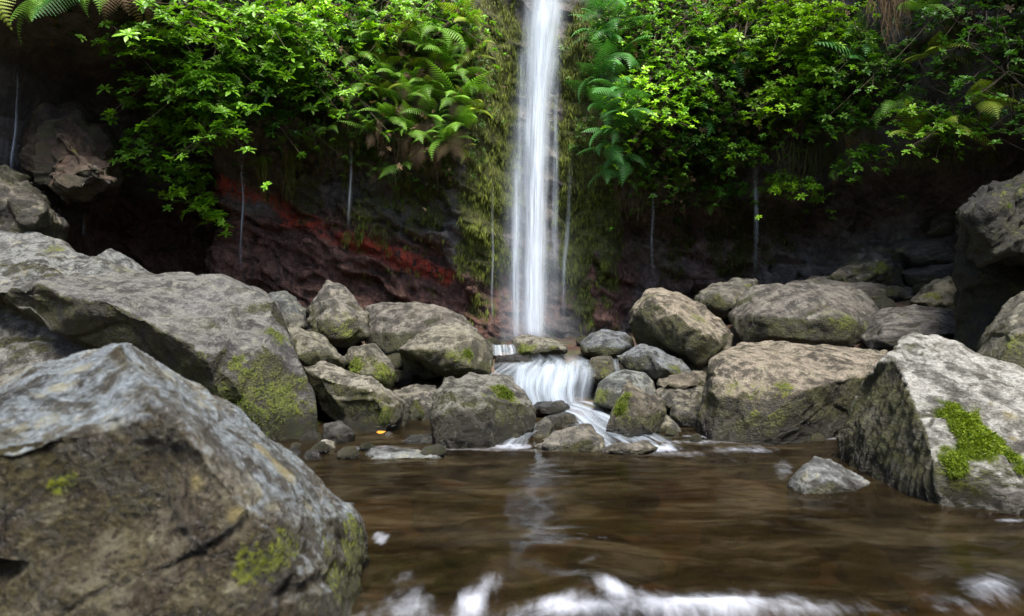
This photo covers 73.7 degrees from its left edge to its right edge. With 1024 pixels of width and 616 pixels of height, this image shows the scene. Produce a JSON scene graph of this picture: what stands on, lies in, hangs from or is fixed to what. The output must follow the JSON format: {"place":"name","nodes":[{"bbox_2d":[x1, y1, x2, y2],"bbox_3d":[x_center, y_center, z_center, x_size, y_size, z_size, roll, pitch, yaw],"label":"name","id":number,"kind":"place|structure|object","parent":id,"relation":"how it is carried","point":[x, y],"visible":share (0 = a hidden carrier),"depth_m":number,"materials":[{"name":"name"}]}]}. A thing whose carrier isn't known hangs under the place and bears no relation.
{"place":"outdoors","nodes":[
{"label":"outdoors","id":0,"kind":"place"},
{"bbox_2d":[0,0,1023,341],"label":"cliff","id":1,"kind":"structure","parent":0,"point":[292,246],"depth_m":11.11,"materials":[{"name":"stone"}]},
{"bbox_2d":[10,0,47,44],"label":"fern","id":2,"kind":"object","parent":1,"relation":"attached to","point":[30,4],"visible":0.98,"depth_m":7.70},
{"bbox_2d":[75,20,180,94],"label":"shrub","id":3,"kind":"object","parent":1,"relation":"on","point":[130,41],"visible":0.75,"depth_m":8.62,"materials":[{"name":"green plant"}]},
{"bbox_2d":[110,144,172,182],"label":"shrub","id":4,"kind":"object","parent":1,"relation":"on","point":[131,155],"visible":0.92,"depth_m":9.45,"materials":[{"name":"green plant"}]},
{"bbox_2d":[144,150,216,191],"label":"shrub","id":5,"kind":"object","parent":1,"relation":"on","point":[179,166],"visible":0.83,"depth_m":9.92,"materials":[{"name":"green plant"}]},
{"bbox_2d":[97,50,275,191],"bbox_3d":[-4.563,-2.502,9.267,2.894,2.012,1.817,0,0,45],"label":"shrub","id":6,"kind":"object","parent":1,"relation":"on","point":[206,80],"visible":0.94,"depth_m":8.80,"materials":[{"name":"green plant"}]},
{"bbox_2d":[118,105,256,168],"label":"shrub","id":7,"kind":"object","parent":1,"relation":"on","point":[165,125],"visible":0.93,"depth_m":9.42,"materials":[{"name":"green plant"}]},
{"bbox_2d":[158,181,232,237],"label":"shrub","id":8,"kind":"object","parent":1,"relation":"on","point":[214,214],"visible":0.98,"depth_m":10.12,"materials":[{"name":"green plant"}]},
{"bbox_2d":[195,127,267,178],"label":"hanging roots","id":9,"kind":"object","parent":1,"relation":"hanging from","point":[230,146],"visible":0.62,"depth_m":9.98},
{"bbox_2d":[112,0,375,118],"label":"shrub","id":10,"kind":"object","parent":1,"relation":"on","point":[261,61],"visible":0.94,"depth_m":8.98,"materials":[{"name":"green plant"}]},
{"bbox_2d":[181,85,312,158],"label":"shrub","id":11,"kind":"object","parent":1,"relation":"on","point":[265,111],"visible":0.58,"depth_m":9.78,"materials":[{"name":"green plant"}]},
{"bbox_2d":[206,50,336,126],"bbox_3d":[-3.526,-3.229,9.883,1.871,1.238,1.335,0,0,0],"label":"shrub","id":12,"kind":"object","parent":1,"relation":"on","point":[320,79],"visible":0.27,"depth_m":9.96,"materials":[{"name":"green plant"}]},
{"bbox_2d":[279,147,303,202],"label":"hanging roots","id":13,"kind":"object","parent":1,"relation":"hanging from","point":[290,155],"visible":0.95,"depth_m":10.89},
{"bbox_2d":[248,0,383,80],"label":"shrub","id":14,"kind":"object","parent":1,"relation":"on","point":[324,6],"visible":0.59,"depth_m":9.70,"materials":[{"name":"green plant"}]},
{"bbox_2d":[297,115,364,171],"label":"hanging roots","id":15,"kind":"object","parent":1,"relation":"hanging from","point":[339,140],"visible":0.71,"depth_m":10.52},
{"bbox_2d":[290,54,392,140],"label":"shrub","id":16,"kind":"object","parent":1,"relation":"on","point":[333,94],"visible":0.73,"depth_m":10.06,"materials":[{"name":"green plant"}]},
{"bbox_2d":[322,0,400,80],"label":"shrub","id":17,"kind":"object","parent":1,"relation":"on","point":[350,5],"visible":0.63,"depth_m":10.06,"materials":[{"name":"green plant"}]},
{"bbox_2d":[343,0,432,72],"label":"shrub","id":18,"kind":"object","parent":1,"relation":"on","point":[408,15],"visible":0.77,"depth_m":9.91,"materials":[{"name":"green plant"}]},
{"bbox_2d":[373,129,429,184],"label":"hanging roots","id":19,"kind":"object","parent":1,"relation":"hanging from","point":[398,150],"visible":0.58,"depth_m":10.47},
{"bbox_2d":[393,101,431,165],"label":"fern","id":20,"kind":"object","parent":1,"relation":"attached to","point":[415,134],"visible":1,"depth_m":10.10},
{"bbox_2d":[396,93,450,146],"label":"fern","id":21,"kind":"object","parent":1,"relation":"attached to","point":[429,119],"visible":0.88,"depth_m":10.13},
{"bbox_2d":[400,72,456,123],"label":"fern","id":22,"kind":"object","parent":1,"relation":"attached to","point":[420,84],"visible":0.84,"depth_m":10.14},
{"bbox_2d":[415,23,467,86],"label":"fern","id":23,"kind":"object","parent":1,"relation":"attached to","point":[443,49],"visible":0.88,"depth_m":10.10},
{"bbox_2d":[426,125,475,171],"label":"fern","id":24,"kind":"object","parent":1,"relation":"attached to","point":[440,145],"visible":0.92,"depth_m":10.08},
{"bbox_2d":[410,59,492,122],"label":"fern","id":25,"kind":"object","parent":1,"relation":"attached to","point":[459,95],"visible":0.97,"depth_m":10.03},
{"bbox_2d":[428,105,476,160],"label":"fern","id":26,"kind":"object","parent":1,"relation":"attached to","point":[457,122],"visible":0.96,"depth_m":10.07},
{"bbox_2d":[399,0,507,68],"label":"shrub","id":27,"kind":"object","parent":1,"relation":"on","point":[451,15],"visible":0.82,"depth_m":10.10,"materials":[{"name":"green plant"}]},
{"bbox_2d":[311,0,644,337],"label":"cliff moss","id":28,"kind":"object","parent":1,"relation":"attached to","point":[482,235],"visible":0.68,"depth_m":11.40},
{"bbox_2d":[23,0,1023,222],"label":"creepers","id":29,"kind":"object","parent":1,"relation":"attached to","point":[626,61],"visible":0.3,"depth_m":10.44,"materials":[{"name":"green plant"}]},
{"bbox_2d":[50,0,1021,212],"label":"dead leaves","id":30,"kind":"object","parent":1,"relation":"on","point":[635,43],"visible":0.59,"depth_m":10.12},
{"bbox_2d":[577,30,627,102],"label":"fern","id":31,"kind":"object","parent":1,"relation":"attached to","point":[604,66],"visible":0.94,"depth_m":9.98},
{"bbox_2d":[587,86,640,131],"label":"fern","id":32,"kind":"object","parent":1,"relation":"attached to","point":[600,103],"visible":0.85,"depth_m":9.89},
{"bbox_2d":[582,108,646,146],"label":"fern","id":33,"kind":"object","parent":1,"relation":"attached to","point":[612,130],"visible":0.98,"depth_m":9.77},
{"bbox_2d":[589,76,650,103],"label":"fern","id":34,"kind":"object","parent":1,"relation":"attached to","point":[614,92],"visible":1,"depth_m":9.61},
{"bbox_2d":[585,0,658,40],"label":"fern","id":35,"kind":"object","parent":1,"relation":"attached to","point":[613,26],"visible":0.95,"depth_m":9.96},
{"bbox_2d":[598,35,654,71],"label":"fern","id":36,"kind":"object","parent":1,"relation":"attached to","point":[617,53],"visible":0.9,"depth_m":10.00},
{"bbox_2d":[605,124,698,230],"bbox_3d":[2.177,-1.991,10.538,1.557,1.648,1.487,0,0,0],"label":"shrub","id":37,"kind":"object","parent":1,"relation":"on","point":[647,151],"visible":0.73,"depth_m":10.50,"materials":[{"name":"green plant"}]},
{"bbox_2d":[613,175,667,225],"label":"hanging roots","id":38,"kind":"object","parent":37,"relation":"hanging from","point":[625,188],"visible":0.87,"depth_m":10.82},
{"bbox_2d":[587,0,737,121],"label":"shrub","id":39,"kind":"object","parent":1,"relation":"on","point":[647,9],"visible":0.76,"depth_m":10.06,"materials":[{"name":"green plant"}]},
{"bbox_2d":[601,64,728,156],"bbox_3d":[2.181,-2.964,10.009,1.978,1.482,1.441,0,0,-36],"label":"shrub","id":40,"kind":"object","parent":1,"relation":"on","point":[644,82],"visible":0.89,"depth_m":9.86,"materials":[{"name":"green plant"}]},
{"bbox_2d":[634,119,752,196],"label":"shrub","id":41,"kind":"object","parent":1,"relation":"on","point":[701,150],"visible":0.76,"depth_m":10.40,"materials":[{"name":"green plant"}]},
{"bbox_2d":[660,168,743,214],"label":"hanging roots","id":42,"kind":"object","parent":1,"relation":"hanging from","point":[715,192],"visible":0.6,"depth_m":11.12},
{"bbox_2d":[629,7,791,157],"bbox_3d":[3.012,-3.364,10.245,2.513,2.195,1.458,0,0,0],"label":"shrub","id":43,"kind":"object","parent":1,"relation":"on","point":[730,93],"visible":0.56,"depth_m":10.03,"materials":[{"name":"green plant"}]},
{"bbox_2d":[693,175,759,206],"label":"shrub","id":44,"kind":"object","parent":1,"relation":"on","point":[740,191],"visible":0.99,"depth_m":10.87,"materials":[{"name":"green plant"}]},
{"bbox_2d":[676,67,786,157],"bbox_3d":[3.200,-2.941,10.231,1.811,1.396,1.185,0,0,0],"label":"shrub","id":45,"kind":"object","parent":1,"relation":"on","point":[728,119],"visible":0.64,"depth_m":10.21,"materials":[{"name":"green plant"}]},
{"bbox_2d":[701,27,764,85],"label":"fern","id":46,"kind":"object","parent":1,"relation":"on","point":[738,60],"visible":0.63,"depth_m":10.01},
{"bbox_2d":[710,137,774,180],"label":"shrub","id":47,"kind":"object","parent":1,"relation":"on","point":[751,149],"visible":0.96,"depth_m":10.26,"materials":[{"name":"green plant"}]},
{"bbox_2d":[677,0,818,82],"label":"shrub","id":48,"kind":"object","parent":1,"relation":"on","point":[746,7],"visible":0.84,"depth_m":9.83,"materials":[{"name":"green plant"}]},
{"bbox_2d":[740,80,819,125],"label":"shrub","id":49,"kind":"object","parent":1,"relation":"on","point":[782,94],"visible":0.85,"depth_m":9.68,"materials":[{"name":"green plant"}]},
{"bbox_2d":[752,165,835,219],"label":"shrub","id":50,"kind":"object","parent":1,"relation":"on","point":[807,184],"visible":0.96,"depth_m":10.11,"materials":[{"name":"green plant"}]},
{"bbox_2d":[759,46,852,137],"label":"shrub","id":51,"kind":"object","parent":1,"relation":"on","point":[790,80],"visible":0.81,"depth_m":9.61,"materials":[{"name":"green plant"}]},
{"bbox_2d":[776,139,853,201],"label":"hanging roots","id":52,"kind":"object","parent":1,"relation":"hanging from","point":[808,147],"visible":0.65,"depth_m":9.99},
{"bbox_2d":[753,0,880,92],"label":"shrub","id":53,"kind":"object","parent":1,"relation":"on","point":[808,12],"visible":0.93,"depth_m":9.27,"materials":[{"name":"green plant"}]},
{"bbox_2d":[770,86,879,179],"bbox_3d":[4.378,-2.494,9.624,1.107,1.353,1.552,0,0,-39],"label":"shrub","id":54,"kind":"object","parent":1,"relation":"on","point":[851,106],"visible":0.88,"depth_m":9.32,"materials":[{"name":"green plant"}]},
{"bbox_2d":[650,0,1023,281],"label":"brown moss","id":55,"kind":"object","parent":1,"relation":"attached to","point":[795,219],"visible":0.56,"depth_m":11.42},
{"bbox_2d":[789,21,906,121],"bbox_3d":[4.341,-3.104,8.976,1.475,1.365,1.668,0,0,0],"label":"shrub","id":56,"kind":"object","parent":1,"relation":"on","point":[858,65],"visible":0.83,"depth_m":8.87,"materials":[{"name":"green plant"}]},
{"bbox_2d":[830,139,905,199],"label":"shrub","id":57,"kind":"object","parent":1,"relation":"on","point":[857,156],"visible":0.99,"depth_m":9.02,"materials":[{"name":"green plant"}]},
{"bbox_2d":[864,0,911,54],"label":"hanging roots","id":58,"kind":"object","parent":1,"relation":"hanging from","point":[884,3],"visible":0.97,"depth_m":8.18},
{"bbox_2d":[849,37,961,124],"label":"shrub","id":59,"kind":"object","parent":1,"relation":"on","point":[898,59],"visible":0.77,"depth_m":8.43,"materials":[{"name":"green plant"}]},
{"bbox_2d":[888,99,957,139],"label":"fern","id":60,"kind":"object","parent":1,"relation":"on","point":[911,128],"visible":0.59,"depth_m":8.24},
{"bbox_2d":[873,95,988,162],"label":"shrub","id":61,"kind":"object","parent":1,"relation":"on","point":[929,110],"visible":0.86,"depth_m":8.08,"materials":[{"name":"green plant"}]},
{"bbox_2d":[885,147,1006,180],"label":"hanging roots","id":62,"kind":"object","parent":1,"relation":"hanging from","point":[939,157],"visible":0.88,"depth_m":8.60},
{"bbox_2d":[887,0,1023,94],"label":"shrub","id":63,"kind":"object","parent":1,"relation":"on","point":[976,28],"visible":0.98,"depth_m":7.65,"materials":[{"name":"green plant"}]},
{"bbox_2d":[913,48,1023,149],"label":"shrub","id":64,"kind":"object","parent":1,"relation":"on","point":[960,83],"visible":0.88,"depth_m":7.53,"materials":[{"name":"green plant"}]},
{"bbox_2d":[964,79,1023,118],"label":"fern","id":65,"kind":"object","parent":1,"relation":"attached to","point":[989,102],"visible":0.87,"depth_m":7.47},
{"bbox_2d":[316,268,914,416],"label":"stream bed","id":66,"kind":"object","parent":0,"point":[580,406],"depth_m":8.11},
{"bbox_2d":[0,164,69,241],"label":"boulder","id":67,"kind":"object","parent":66,"relation":"on","point":[25,204],"visible":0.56,"depth_m":7.61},
{"bbox_2d":[16,99,132,209],"bbox_3d":[-6.198,-2.312,9.716,1.394,2.112,4.588,0,0,-36],"label":"boulder","id":68,"kind":"object","parent":67,"relation":"on","point":[65,155],"visible":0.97,"depth_m":8.55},
{"bbox_2d":[0,230,148,286],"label":"boulder","id":69,"kind":"object","parent":66,"relation":"on","point":[29,256],"visible":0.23,"depth_m":6.82,"materials":[{"name":"stone"}]},
{"bbox_2d":[0,270,317,439],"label":"boulder","id":70,"kind":"object","parent":66,"relation":"on","point":[226,337],"visible":0.47,"depth_m":5.29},
{"bbox_2d":[0,343,369,615],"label":"boulder","id":71,"kind":"object","parent":66,"relation":"on","point":[134,481],"visible":0.96,"depth_m":1.79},
{"bbox_2d":[268,291,306,322],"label":"boulder","id":72,"kind":"object","parent":66,"relation":"on","point":[287,302],"visible":0.41,"depth_m":8.20,"materials":[{"name":"stone"}]},
{"bbox_2d":[288,326,346,369],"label":"boulder","id":73,"kind":"object","parent":66,"relation":"on","point":[312,348],"visible":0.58,"depth_m":6.17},
{"bbox_2d":[307,280,369,348],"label":"boulder","id":74,"kind":"object","parent":66,"relation":"on","point":[338,316],"visible":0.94,"depth_m":7.21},
{"bbox_2d":[322,420,355,443],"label":"stone","id":75,"kind":"object","parent":66,"relation":"on","point":[338,431],"visible":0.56,"depth_m":5.04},
{"bbox_2d":[303,361,411,432],"bbox_3d":[-1.392,0.894,5.898,1.046,0.846,1.163,0,0,0],"label":"boulder","id":76,"kind":"object","parent":66,"relation":"on","point":[358,402],"visible":0.8,"depth_m":5.52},
{"bbox_2d":[344,343,395,388],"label":"boulder","id":77,"kind":"object","parent":66,"relation":"on","point":[373,360],"visible":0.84,"depth_m":6.30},
{"bbox_2d":[365,447,444,459],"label":"stone","id":78,"kind":"object","parent":66,"relation":"on","point":[389,453],"visible":0.34,"depth_m":4.57,"materials":[{"name":"stone"}]},
{"bbox_2d":[393,384,436,420],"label":"boulder","id":79,"kind":"object","parent":66,"relation":"on","point":[417,398],"visible":0.34,"depth_m":6.05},
{"bbox_2d":[364,301,477,354],"bbox_3d":[-1.036,0.276,7.868,1.399,0.706,1.328,0,0,0],"label":"boulder","id":80,"kind":"object","parent":66,"relation":"on","point":[395,327],"visible":0.54,"depth_m":7.39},
{"bbox_2d":[398,322,492,380],"bbox_3d":[-0.670,0.441,6.825,0.975,0.598,1.216,0,0,0],"label":"boulder","id":81,"kind":"object","parent":66,"relation":"on","point":[456,349],"visible":0.97,"depth_m":6.43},
{"bbox_2d":[430,372,535,448],"bbox_3d":[-0.227,0.983,5.336,0.829,0.923,1.020,0,0,0],"label":"boulder","id":82,"kind":"object","parent":66,"relation":"on","point":[471,410],"visible":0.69,"depth_m":5.00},
{"bbox_2d":[494,353,531,373],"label":"boulder","id":83,"kind":"object","parent":66,"relation":"on","point":[515,362],"visible":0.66,"depth_m":7.14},
{"bbox_2d":[514,0,556,334],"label":"waterfall","id":84,"kind":"structure","parent":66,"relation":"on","point":[543,18],"depth_m":10.10,"materials":[{"name":"liquid"}]},
{"bbox_2d":[512,334,567,357],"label":"boulder","id":85,"kind":"object","parent":66,"relation":"on","point":[526,345],"visible":0.95,"depth_m":8.21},
{"bbox_2d":[532,417,553,437],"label":"boulder","id":86,"kind":"object","parent":66,"relation":"on","point":[544,427],"visible":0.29,"depth_m":5.25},
{"bbox_2d":[501,364,597,399],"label":"waterfall","id":87,"kind":"object","parent":66,"relation":"on","point":[583,385],"visible":0.27,"depth_m":6.95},
{"bbox_2d":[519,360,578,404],"bbox_3d":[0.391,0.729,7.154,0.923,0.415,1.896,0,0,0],"label":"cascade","id":88,"kind":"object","parent":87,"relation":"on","point":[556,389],"visible":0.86,"depth_m":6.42,"materials":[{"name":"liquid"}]},
{"bbox_2d":[534,400,569,416],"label":"boulder","id":89,"kind":"object","parent":66,"relation":"on","point":[545,408],"visible":0.79,"depth_m":6.07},
{"bbox_2d":[545,412,579,426],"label":"boulder","id":90,"kind":"object","parent":66,"relation":"on","point":[564,419],"visible":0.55,"depth_m":5.66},
{"bbox_2d":[535,423,605,451],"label":"boulder","id":91,"kind":"object","parent":66,"relation":"on","point":[584,437],"visible":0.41,"depth_m":4.80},
{"bbox_2d":[587,355,616,384],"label":"boulder","id":92,"kind":"object","parent":66,"relation":"on","point":[599,368],"visible":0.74,"depth_m":6.76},
{"bbox_2d":[580,329,633,359],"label":"boulder","id":93,"kind":"object","parent":66,"relation":"on","point":[607,342],"visible":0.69,"depth_m":8.13,"materials":[{"name":"stone"}]},
{"bbox_2d":[593,369,655,408],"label":"boulder","id":94,"kind":"object","parent":66,"relation":"on","point":[609,389],"visible":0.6,"depth_m":6.15,"materials":[{"name":"stone"}]},
{"bbox_2d":[601,439,657,454],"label":"boulder","id":95,"kind":"object","parent":66,"relation":"on","point":[642,446],"visible":0.51,"depth_m":4.68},
{"bbox_2d":[606,381,666,437],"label":"boulder","id":96,"kind":"object","parent":66,"relation":"on","point":[636,412],"visible":0.91,"depth_m":5.26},
{"bbox_2d":[617,344,691,379],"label":"boulder","id":97,"kind":"object","parent":66,"relation":"on","point":[654,363],"visible":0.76,"depth_m":6.78,"materials":[{"name":"stone"}]},
{"bbox_2d":[655,386,703,410],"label":"boulder","id":98,"kind":"object","parent":66,"relation":"on","point":[671,397],"visible":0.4,"depth_m":6.03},
{"bbox_2d":[628,288,733,368],"bbox_3d":[1.914,0.215,7.764,1.138,0.905,1.588,0,0,13],"label":"boulder","id":99,"kind":"object","parent":66,"relation":"on","point":[697,334],"visible":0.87,"depth_m":7.22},
{"bbox_2d":[656,370,706,389],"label":"boulder","id":100,"kind":"object","parent":66,"relation":"on","point":[687,380],"visible":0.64,"depth_m":6.32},
{"bbox_2d":[669,401,700,427],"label":"boulder","id":101,"kind":"object","parent":66,"relation":"on","point":[683,415],"visible":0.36,"depth_m":5.59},
{"bbox_2d":[694,277,758,319],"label":"boulder","id":102,"kind":"object","parent":66,"relation":"on","point":[718,299],"visible":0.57,"depth_m":8.84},
{"bbox_2d":[697,340,887,444],"bbox_3d":[2.499,0.920,5.942,1.560,1.247,2.362,0,0,22],"label":"boulder","id":103,"kind":"object","parent":66,"relation":"on","point":[770,392],"visible":0.7,"depth_m":5.16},
{"bbox_2d":[728,282,878,346],"bbox_3d":[3.703,0.111,8.314,2.233,0.865,1.870,0,0,0],"label":"boulder","id":104,"kind":"object","parent":66,"relation":"on","point":[811,313],"visible":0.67,"depth_m":7.57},
{"bbox_2d":[791,276,913,301],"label":"boulder","id":105,"kind":"object","parent":66,"relation":"on","point":[873,291],"visible":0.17,"depth_m":8.80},
{"bbox_2d":[901,262,954,286],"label":"boulder","id":106,"kind":"object","parent":105,"relation":"on","point":[912,276],"visible":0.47,"depth_m":8.98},
{"bbox_2d":[889,234,957,267],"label":"boulder","id":107,"kind":"object","parent":106,"relation":"on","point":[919,252],"visible":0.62,"depth_m":9.35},
{"bbox_2d":[923,210,955,237],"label":"boulder","id":108,"kind":"object","parent":107,"relation":"on","point":[939,224],"visible":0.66,"depth_m":9.80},
{"bbox_2d":[827,245,907,287],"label":"boulder","id":109,"kind":"object","parent":66,"relation":"on","point":[884,265],"visible":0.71,"depth_m":9.00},
{"bbox_2d":[860,304,954,351],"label":"boulder","id":110,"kind":"object","parent":66,"relation":"on","point":[888,328],"visible":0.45,"depth_m":7.23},
{"bbox_2d":[909,276,956,310],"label":"boulder","id":111,"kind":"object","parent":110,"relation":"on","point":[937,293],"visible":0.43,"depth_m":8.03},
{"bbox_2d":[836,333,1023,514],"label":"boulder","id":112,"kind":"object","parent":66,"relation":"on","point":[936,419],"visible":0.88,"depth_m":3.84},
{"bbox_2d":[976,291,1023,368],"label":"boulder","id":113,"kind":"object","parent":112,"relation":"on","point":[1002,337],"visible":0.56,"depth_m":4.95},
{"bbox_2d":[952,171,1023,351],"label":"boulder","id":114,"kind":"object","parent":66,"relation":"on","point":[988,274],"visible":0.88,"depth_m":6.00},
{"bbox_2d":[272,417,1023,615],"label":"pool water","id":115,"kind":"structure","parent":0,"point":[678,526],"depth_m":2.97,"materials":[{"name":"liquid"}]},
{"bbox_2d":[787,456,869,493],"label":"boulder","id":116,"kind":"object","parent":115,"relation":"in","point":[816,475],"visible":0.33,"depth_m":3.77,"materials":[{"name":"stone"}]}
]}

